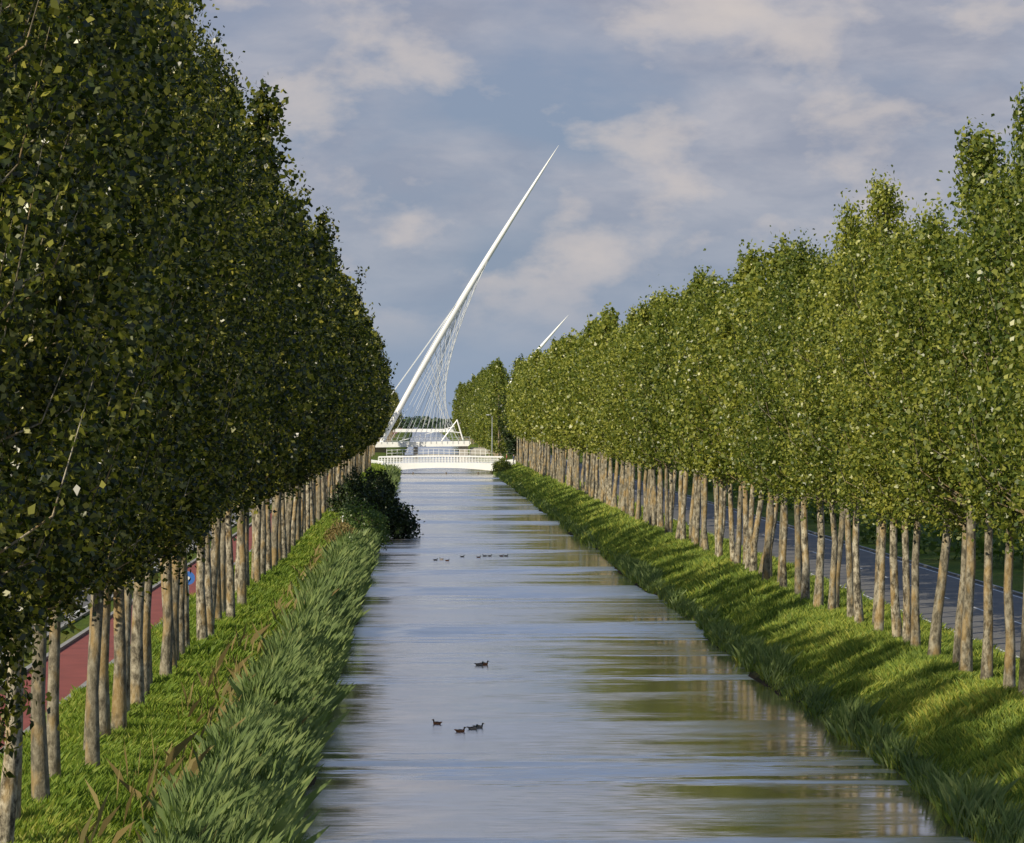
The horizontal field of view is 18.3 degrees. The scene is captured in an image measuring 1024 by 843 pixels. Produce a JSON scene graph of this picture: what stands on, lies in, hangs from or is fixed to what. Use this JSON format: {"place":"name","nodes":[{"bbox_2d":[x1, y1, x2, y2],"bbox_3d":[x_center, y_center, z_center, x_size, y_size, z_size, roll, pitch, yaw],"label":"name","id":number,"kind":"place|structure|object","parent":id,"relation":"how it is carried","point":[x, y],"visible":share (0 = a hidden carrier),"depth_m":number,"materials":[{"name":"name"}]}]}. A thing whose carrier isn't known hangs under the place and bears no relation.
{"place":"outdoors","nodes":[
{"label":"outdoors","id":0,"kind":"place"},
{"bbox_2d":[0,428,401,748],"bbox_3d":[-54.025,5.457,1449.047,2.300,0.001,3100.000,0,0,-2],"label":"cycle path","id":1,"kind":"structure","parent":0,"point":[73,662],"depth_m":105.39,"materials":[{"name":"asphalt"}]},
{"bbox_2d":[0,419,1023,842],"bbox_3d":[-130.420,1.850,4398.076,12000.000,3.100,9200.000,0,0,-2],"label":"ground","id":2,"kind":"structure","parent":0,"point":[930,559],"depth_m":176.73,"materials":[{"name":"green plant"}]},
{"bbox_2d":[0,0,190,777],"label":"poplar tree","id":3,"kind":"object","parent":2,"relation":"on","point":[13,259],"visible":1,"depth_m":42.55,"materials":[{"name":"green plant"}]},
{"bbox_2d":[0,0,193,702],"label":"poplar tree","id":4,"kind":"object","parent":2,"relation":"on","point":[75,356],"visible":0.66,"depth_m":46.82,"materials":[{"name":"green plant"}]},
{"bbox_2d":[0,0,201,652],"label":"poplar tree","id":5,"kind":"object","parent":2,"relation":"on","point":[108,250],"visible":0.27,"depth_m":52.62,"materials":[{"name":"green plant"}]},
{"bbox_2d":[0,0,206,777],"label":"poplar tree","id":6,"kind":"object","parent":2,"relation":"on","point":[84,275],"visible":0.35,"depth_m":50.47,"materials":[{"name":"green plant"}]},
{"bbox_2d":[0,0,208,842],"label":"poplar tree","id":7,"kind":"object","parent":2,"relation":"on","point":[8,793],"visible":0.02,"depth_m":59.27,"materials":[{"name":"green plant"}]},
{"bbox_2d":[0,0,222,626],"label":"poplar tree","id":8,"kind":"object","parent":2,"relation":"on","point":[55,586],"visible":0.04,"depth_m":56.28,"materials":[{"name":"green plant"}]},
{"bbox_2d":[30,0,214,801],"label":"poplar tree","id":9,"kind":"object","parent":2,"relation":"on","point":[40,785],"visible":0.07,"depth_m":64.76,"materials":[{"name":"green plant"}]},
{"bbox_2d":[15,2,231,819],"bbox_3d":[-9.413,-1.029,61.698,7.587,18.014,7.931,2,-1,18],"label":"poplar tree","id":10,"kind":"object","parent":2,"relation":"on","point":[196,287],"visible":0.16,"depth_m":61.68,"materials":[{"name":"green plant"}]},
{"bbox_2d":[46,34,206,776],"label":"poplar tree","id":11,"kind":"object","parent":2,"relation":"on","point":[53,742],"visible":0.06,"depth_m":68.27,"materials":[{"name":"green plant"}]},
{"bbox_2d":[62,0,252,767],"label":"poplar tree","id":12,"kind":"object","parent":2,"relation":"on","point":[92,743],"visible":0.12,"depth_m":70.67,"materials":[{"name":"green plant"}]},
{"bbox_2d":[83,0,242,749],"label":"poplar tree","id":13,"kind":"object","parent":2,"relation":"on","point":[228,170],"visible":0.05,"depth_m":73.83,"materials":[{"name":"green plant"}]},
{"bbox_2d":[88,107,269,735],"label":"poplar tree","id":14,"kind":"object","parent":2,"relation":"on","point":[104,713],"visible":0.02,"depth_m":77.74,"materials":[{"name":"green plant"}]},
{"bbox_2d":[0,462,385,842],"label":"bank grass","id":15,"kind":"structure","parent":2,"relation":"on","point":[62,810],"depth_m":80.90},
{"bbox_2d":[111,87,281,730],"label":"poplar tree","id":16,"kind":"object","parent":2,"relation":"on","point":[119,708],"visible":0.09,"depth_m":80.19,"materials":[{"name":"green plant"}]},
{"bbox_2d":[124,0,283,715],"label":"poplar tree","id":17,"kind":"object","parent":2,"relation":"on","point":[217,153],"visible":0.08,"depth_m":83.35,"materials":[{"name":"green plant"}]},
{"bbox_2d":[150,27,263,683],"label":"poplar tree","id":18,"kind":"object","parent":2,"relation":"on","point":[212,55],"depth_m":92.78,"materials":[{"name":"green plant"}]},
{"bbox_2d":[130,2,284,705],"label":"poplar tree","id":19,"kind":"object","parent":2,"relation":"on","point":[136,675],"visible":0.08,"depth_m":86.12,"materials":[{"name":"green plant"}]},
{"bbox_2d":[143,13,279,696],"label":"poplar tree","id":20,"kind":"object","parent":2,"relation":"on","point":[146,625],"visible":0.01,"depth_m":89.44,"materials":[{"name":"green plant"}]},
{"bbox_2d":[64,515,367,842],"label":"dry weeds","id":21,"kind":"object","parent":2,"relation":"on","point":[177,749],"visible":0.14,"depth_m":73.30,"materials":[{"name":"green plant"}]},
{"bbox_2d":[159,162,282,669],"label":"poplar tree","id":22,"kind":"object","parent":2,"relation":"on","point":[174,656],"visible":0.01,"depth_m":97.77,"materials":[{"name":"green plant"}]},
{"bbox_2d":[159,140,292,675],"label":"poplar tree","id":23,"kind":"object","parent":2,"relation":"on","point":[166,654],"visible":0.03,"depth_m":94.97,"materials":[{"name":"green plant"}]},
{"bbox_2d":[179,161,288,654],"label":"poplar tree","id":24,"kind":"object","parent":2,"relation":"on","point":[182,621],"visible":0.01,"depth_m":104.25,"materials":[{"name":"green plant"}]},
{"bbox_2d":[172,126,301,659],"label":"poplar tree","id":25,"kind":"object","parent":2,"relation":"on","point":[176,589],"visible":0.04,"depth_m":102.06,"materials":[{"name":"green plant"}]},
{"bbox_2d":[185,167,303,646],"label":"poplar tree","id":26,"kind":"object","parent":2,"relation":"on","point":[187,632],"visible":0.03,"depth_m":107.28,"materials":[{"name":"green plant"}]},
{"bbox_2d":[190,20,316,639],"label":"poplar tree","id":27,"kind":"object","parent":2,"relation":"on","point":[201,623],"visible":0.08,"depth_m":110.15,"materials":[{"name":"green plant"}]},
{"bbox_2d":[205,110,302,635],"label":"poplar tree","id":28,"kind":"object","parent":2,"relation":"on","point":[209,598],"visible":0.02,"depth_m":113.64,"materials":[{"name":"green plant"}]},
{"bbox_2d":[212,100,315,619],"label":"poplar tree","id":29,"kind":"object","parent":2,"relation":"on","point":[218,612],"visible":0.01,"depth_m":120.42,"materials":[{"name":"green plant"}]},
{"bbox_2d":[225,122,307,617],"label":"poplar tree","id":30,"kind":"object","parent":2,"relation":"on","point":[230,599],"visible":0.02,"depth_m":123.52,"materials":[{"name":"green plant"}]},
{"bbox_2d":[220,73,320,612],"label":"poplar tree","id":31,"kind":"object","parent":2,"relation":"on","point":[223,539],"visible":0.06,"depth_m":125.82,"materials":[{"name":"green plant"}]},
{"bbox_2d":[211,76,338,624],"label":"poplar tree","id":32,"kind":"object","parent":2,"relation":"on","point":[269,120],"visible":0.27,"depth_m":117.31,"materials":[{"name":"green plant"}]},
{"bbox_2d":[234,160,327,591],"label":"poplar tree","id":33,"kind":"object","parent":2,"relation":"on","point":[289,454],"visible":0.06,"depth_m":138.93,"materials":[{"name":"green plant"}]},
{"bbox_2d":[233,249,337,604],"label":"poplar tree","id":34,"kind":"object","parent":2,"relation":"on","point":[242,586],"visible":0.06,"depth_m":131.81,"materials":[{"name":"green plant"}]},
{"bbox_2d":[245,224,328,586],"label":"poplar tree","id":35,"kind":"object","parent":2,"relation":"on","point":[246,520],"visible":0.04,"depth_m":144.11,"materials":[{"name":"green plant"}]},
{"bbox_2d":[248,207,331,585],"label":"poplar tree","id":36,"kind":"object","parent":2,"relation":"on","point":[310,431],"visible":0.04,"depth_m":146.37,"materials":[{"name":"green plant"}]},
{"bbox_2d":[252,275,332,582],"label":"poplar tree","id":37,"kind":"object","parent":2,"relation":"on","point":[256,575],"visible":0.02,"depth_m":150.91,"materials":[{"name":"green plant"}]},
{"bbox_2d":[244,147,343,529],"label":"poplar tree","id":38,"kind":"object","parent":2,"relation":"on","point":[311,310],"depth_m":142.33,"materials":[{"name":"green plant"}]},
{"bbox_2d":[272,177,335,565],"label":"poplar tree","id":39,"kind":"object","parent":2,"relation":"on","point":[276,526],"visible":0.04,"depth_m":165.40,"materials":[{"name":"green plant"}]},
{"bbox_2d":[261,216,351,574],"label":"poplar tree","id":40,"kind":"object","parent":2,"relation":"on","point":[344,362],"visible":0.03,"depth_m":156.90,"materials":[{"name":"green plant"}]},
{"bbox_2d":[265,211,354,570],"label":"poplar tree","id":41,"kind":"object","parent":2,"relation":"on","point":[301,466],"visible":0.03,"depth_m":159.44,"materials":[{"name":"green plant"}]},
{"bbox_2d":[271,228,352,561],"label":"poplar tree","id":42,"kind":"object","parent":2,"relation":"on","point":[335,357],"visible":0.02,"depth_m":168.61,"materials":[{"name":"green plant"}]},
{"bbox_2d":[281,279,359,558],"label":"poplar tree","id":43,"kind":"object","parent":2,"relation":"on","point":[283,518],"visible":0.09,"depth_m":174.82,"materials":[{"name":"green plant"}]},
{"bbox_2d":[286,216,356,552],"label":"poplar tree","id":44,"kind":"object","parent":2,"relation":"on","point":[289,513],"visible":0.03,"depth_m":177.79,"materials":[{"name":"green plant"}]},
{"bbox_2d":[296,207,365,479],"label":"poplar tree","id":45,"kind":"object","parent":2,"relation":"on","point":[339,333],"visible":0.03,"depth_m":184.52,"materials":[{"name":"green plant"}]},
{"bbox_2d":[291,205,380,546],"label":"poplar tree","id":46,"kind":"object","parent":2,"relation":"on","point":[322,217],"visible":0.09,"depth_m":190.35,"materials":[{"name":"green plant"}]},
{"bbox_2d":[299,218,403,537],"bbox_3d":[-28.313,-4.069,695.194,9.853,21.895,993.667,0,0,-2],"label":"poplar tree row","id":47,"kind":"object","parent":2,"relation":"on","point":[369,415],"visible":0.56,"depth_m":272.42,"materials":[{"name":"green plant"}]},
{"bbox_2d":[326,464,379,512],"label":"willow bush","id":48,"kind":"object","parent":2,"relation":"on","point":[350,486],"visible":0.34,"depth_m":260.34,"materials":[{"name":"green plant"}]},
{"bbox_2d":[334,495,394,550],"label":"alder bush","id":49,"kind":"object","parent":2,"relation":"on","point":[358,518],"visible":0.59,"depth_m":218.07,"materials":[{"name":"green plant"}]},
{"bbox_2d":[337,480,424,538],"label":"willow bush","id":50,"kind":"object","parent":2,"relation":"on","point":[400,523],"visible":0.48,"depth_m":246.04,"materials":[{"name":"green plant"}]},
{"bbox_2d":[371,455,515,473],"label":"canal bridge","id":51,"kind":"structure","parent":2,"relation":"on","point":[461,463],"depth_m":520.00,"materials":[{"name":"white paint"}]},
{"bbox_2d":[375,145,558,458],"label":"cable stayed bridge","id":52,"kind":"structure","parent":2,"relation":"on","point":[381,445],"depth_m":699.21,"materials":[{"name":"white paint"}]},
{"bbox_2d":[449,357,510,460],"bbox_3d":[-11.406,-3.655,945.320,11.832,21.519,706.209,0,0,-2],"label":"poplar tree row","id":53,"kind":"object","parent":2,"relation":"on","point":[478,397],"visible":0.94,"depth_m":651.12,"materials":[{"name":"green plant"}]},
{"bbox_2d":[0,428,1022,753],"bbox_3d":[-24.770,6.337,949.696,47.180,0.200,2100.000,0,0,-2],"label":"kerb","id":54,"kind":"structure","parent":2,"relation":"on","point":[78,636],"depth_m":142.71,"materials":[{"name":"concrete"}]},
{"bbox_2d":[499,285,673,526],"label":"poplar tree row","id":55,"kind":"object","parent":2,"relation":"on","point":[563,394],"visible":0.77,"depth_m":292.87,"materials":[{"name":"green plant"}]},
{"bbox_2d":[620,331,673,527],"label":"poplar tree","id":56,"kind":"object","parent":2,"relation":"on","point":[660,504],"visible":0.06,"depth_m":218.77,"materials":[{"name":"green plant"}]},
{"bbox_2d":[624,294,673,533],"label":"poplar tree","id":57,"kind":"object","parent":2,"relation":"on","point":[641,372],"visible":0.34,"depth_m":209.80,"materials":[{"name":"green plant"}]},
{"bbox_2d":[620,287,680,532],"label":"poplar tree","id":58,"kind":"object","parent":2,"relation":"on","point":[671,482],"visible":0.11,"depth_m":212.47,"materials":[{"name":"green plant"}]},
{"bbox_2d":[622,279,689,539],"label":"poplar tree","id":59,"kind":"object","parent":2,"relation":"on","point":[648,417],"visible":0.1,"depth_m":203.40,"materials":[{"name":"green plant"}]},
{"bbox_2d":[646,274,693,539],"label":"poplar tree","id":60,"kind":"object","parent":2,"relation":"on","point":[684,500],"visible":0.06,"depth_m":200.57,"materials":[{"name":"green plant"}]},
{"bbox_2d":[649,295,697,541],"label":"poplar tree","id":61,"kind":"object","parent":2,"relation":"on","point":[665,358],"visible":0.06,"depth_m":194.75,"materials":[{"name":"green plant"}]},
{"bbox_2d":[655,274,711,547],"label":"poplar tree","id":62,"kind":"object","parent":2,"relation":"on","point":[663,425],"visible":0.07,"depth_m":189.63,"materials":[{"name":"green plant"}]},
{"bbox_2d":[650,248,717,538],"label":"poplar tree","id":63,"kind":"object","parent":2,"relation":"on","point":[697,280],"visible":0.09,"depth_m":198.90,"materials":[{"name":"green plant"}]},
{"bbox_2d":[663,286,709,549],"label":"poplar tree","id":64,"kind":"object","parent":2,"relation":"on","point":[705,544],"visible":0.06,"depth_m":186.39,"materials":[{"name":"green plant"}]},
{"bbox_2d":[660,267,713,543],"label":"poplar tree","id":65,"kind":"object","parent":2,"relation":"on","point":[697,526],"visible":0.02,"depth_m":192.11,"materials":[{"name":"green plant"}]},
{"bbox_2d":[664,271,726,555],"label":"poplar tree","id":66,"kind":"object","parent":2,"relation":"on","point":[716,284],"visible":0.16,"depth_m":177.82,"materials":[{"name":"green plant"}]},
{"bbox_2d":[670,275,736,556],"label":"poplar tree","id":67,"kind":"object","parent":2,"relation":"on","point":[720,518],"visible":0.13,"depth_m":173.87,"materials":[{"name":"green plant"}]},
{"bbox_2d":[673,295,738,562],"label":"poplar tree","id":68,"kind":"object","parent":2,"relation":"on","point":[709,463],"visible":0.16,"depth_m":171.11,"materials":[{"name":"green plant"}]},
{"bbox_2d":[676,280,754,563],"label":"poplar tree","id":69,"kind":"object","parent":2,"relation":"on","point":[745,486],"visible":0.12,"depth_m":165.75,"materials":[{"name":"green plant"}]},
{"bbox_2d":[696,274,745,563],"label":"poplar tree","id":70,"kind":"object","parent":2,"relation":"on","point":[737,554],"visible":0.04,"depth_m":168.89,"materials":[{"name":"green plant"}]},
{"bbox_2d":[701,225,770,568],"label":"poplar tree","id":71,"kind":"object","parent":2,"relation":"on","point":[747,260],"visible":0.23,"depth_m":162.30,"materials":[{"name":"green plant"}]},
{"bbox_2d":[716,308,778,579],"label":"poplar tree","id":72,"kind":"object","parent":2,"relation":"on","point":[726,378],"visible":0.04,"depth_m":154.34,"materials":[{"name":"green plant"}]},
{"bbox_2d":[714,231,795,581],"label":"poplar tree","id":73,"kind":"object","parent":2,"relation":"on","point":[760,277],"visible":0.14,"depth_m":151.01,"materials":[{"name":"green plant"}]},
{"bbox_2d":[721,252,790,572],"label":"poplar tree","id":74,"kind":"object","parent":2,"relation":"on","point":[753,558],"visible":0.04,"depth_m":159.29,"materials":[{"name":"green plant"}]},
{"bbox_2d":[714,244,800,587],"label":"poplar tree","id":75,"kind":"object","parent":2,"relation":"on","point":[783,566],"visible":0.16,"depth_m":145.08,"materials":[{"name":"green plant"}]},
{"bbox_2d":[492,461,1023,842],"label":"bank grass","id":76,"kind":"structure","parent":2,"relation":"on","point":[944,727],"depth_m":110.84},
{"bbox_2d":[713,231,823,573],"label":"poplar tree","id":77,"kind":"object","parent":2,"relation":"on","point":[721,412],"visible":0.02,"depth_m":157.57,"materials":[{"name":"green plant"}]},
{"bbox_2d":[727,259,816,594],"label":"poplar tree","id":78,"kind":"object","parent":2,"relation":"on","point":[798,577],"visible":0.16,"depth_m":139.47,"materials":[{"name":"green plant"}]},
{"bbox_2d":[731,309,816,582],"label":"poplar tree","id":79,"kind":"object","parent":2,"relation":"on","point":[780,526],"visible":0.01,"depth_m":148.00,"materials":[{"name":"green plant"}]},
{"bbox_2d":[544,445,1023,570],"bbox_3d":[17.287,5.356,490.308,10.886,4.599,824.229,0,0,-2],"label":"hedge","id":80,"kind":"object","parent":2,"relation":"on","point":[933,540],"visible":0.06,"depth_m":194.42,"materials":[{"name":"green plant"}]},
{"bbox_2d":[731,227,839,600],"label":"poplar tree","id":81,"kind":"object","parent":2,"relation":"on","point":[797,270],"visible":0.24,"depth_m":136.26,"materials":[{"name":"green plant"}]},
{"bbox_2d":[757,255,830,607],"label":"poplar tree","id":82,"kind":"object","parent":2,"relation":"on","point":[818,598],"visible":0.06,"depth_m":132.83,"materials":[{"name":"green plant"}]},
{"bbox_2d":[757,249,852,609],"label":"poplar tree","id":83,"kind":"object","parent":2,"relation":"on","point":[806,312],"visible":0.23,"depth_m":127.37,"materials":[{"name":"green plant"}]},
{"bbox_2d":[781,188,873,616],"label":"poplar tree","id":84,"kind":"object","parent":2,"relation":"on","point":[850,227],"visible":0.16,"depth_m":123.85,"materials":[{"name":"green plant"}]},
{"bbox_2d":[783,219,872,623],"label":"poplar tree","id":85,"kind":"object","parent":2,"relation":"on","point":[858,611],"visible":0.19,"depth_m":121.42,"materials":[{"name":"green plant"}]},
{"bbox_2d":[780,216,879,607],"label":"poplar tree","id":86,"kind":"object","parent":2,"relation":"on","point":[841,532],"depth_m":130.55,"materials":[{"name":"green plant"}]},
{"bbox_2d":[808,165,919,624],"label":"poplar tree","id":87,"kind":"object","parent":2,"relation":"on","point":[881,202],"visible":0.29,"depth_m":118.12,"materials":[{"name":"green plant"}]},
{"bbox_2d":[801,217,927,637],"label":"poplar tree","id":88,"kind":"object","parent":2,"relation":"on","point":[896,624],"visible":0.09,"depth_m":112.76,"materials":[{"name":"green plant"}]},
{"bbox_2d":[818,232,935,630],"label":"poplar tree","id":89,"kind":"object","parent":2,"relation":"on","point":[879,615],"visible":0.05,"depth_m":115.39,"materials":[{"name":"green plant"}]},
{"bbox_2d":[832,213,943,641],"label":"poplar tree","id":90,"kind":"object","parent":2,"relation":"on","point":[906,563],"visible":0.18,"depth_m":109.48,"materials":[{"name":"green plant"}]},
{"bbox_2d":[830,192,959,647],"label":"poplar tree","id":91,"kind":"object","parent":2,"relation":"on","point":[915,637],"visible":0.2,"depth_m":107.22,"materials":[{"name":"green plant"}]},
{"bbox_2d":[858,220,966,656],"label":"poplar tree","id":92,"kind":"object","parent":2,"relation":"on","point":[934,644],"visible":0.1,"depth_m":104.35,"materials":[{"name":"green plant"}]},
{"bbox_2d":[868,113,1009,671],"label":"poplar tree","id":93,"kind":"object","parent":2,"relation":"on","point":[975,150],"visible":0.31,"depth_m":97.72,"materials":[{"name":"green plant"}]},
{"bbox_2d":[881,233,1000,662],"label":"poplar tree","id":94,"kind":"object","parent":2,"relation":"on","point":[954,511],"visible":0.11,"depth_m":100.80,"materials":[{"name":"green plant"}]},
{"bbox_2d":[886,145,1023,679],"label":"poplar tree","id":95,"kind":"object","parent":2,"relation":"on","point":[987,661],"visible":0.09,"depth_m":94.96,"materials":[{"name":"green plant"}]},
{"bbox_2d":[912,158,1023,689],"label":"poplar tree","id":96,"kind":"object","parent":2,"relation":"on","point":[1009,677],"visible":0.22,"depth_m":91.45,"materials":[{"name":"green plant"}]},
{"bbox_2d":[930,114,1023,543],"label":"poplar tree","id":97,"kind":"object","parent":2,"relation":"on","point":[994,462],"visible":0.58,"depth_m":85.98,"materials":[{"name":"green plant"}]},
{"bbox_2d":[940,81,1023,696],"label":"poplar tree","id":98,"kind":"object","parent":2,"relation":"on","point":[974,336],"visible":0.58,"depth_m":88.76,"materials":[{"name":"green plant"}]},
{"bbox_2d":[973,207,1023,506],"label":"poplar tree","id":99,"kind":"object","parent":2,"relation":"on","point":[1018,313],"visible":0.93,"depth_m":79.41,"materials":[{"name":"green plant"}]},
{"bbox_2d":[984,246,1023,553],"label":"poplar tree","id":100,"kind":"object","parent":2,"relation":"on","point":[1018,506],"visible":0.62,"depth_m":82.85,"materials":[{"name":"green plant"}]},
{"bbox_2d":[184,0,1023,418],"label":"sky","id":101,"kind":"structure","parent":0,"point":[680,128],"materials":[{"name":"blue"}]},
{"bbox_2d":[299,426,976,842],"bbox_3d":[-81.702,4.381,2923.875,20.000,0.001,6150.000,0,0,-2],"label":"canal water","id":102,"kind":"structure","parent":0,"point":[599,698],"depth_m":98.92,"materials":[{"name":"liquid"}]},
{"bbox_2d":[120,462,1023,842],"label":"reeds","id":103,"kind":"object","parent":102,"relation":"in","point":[264,754],"visible":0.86,"depth_m":84.96,"materials":[{"name":"plant"}]},
{"bbox_2d":[452,428,1022,657],"bbox_3d":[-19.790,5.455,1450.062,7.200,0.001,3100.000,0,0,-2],"label":"road","id":104,"kind":"structure","parent":0,"point":[927,583],"depth_m":154.06,"materials":[{"name":"asphalt"}]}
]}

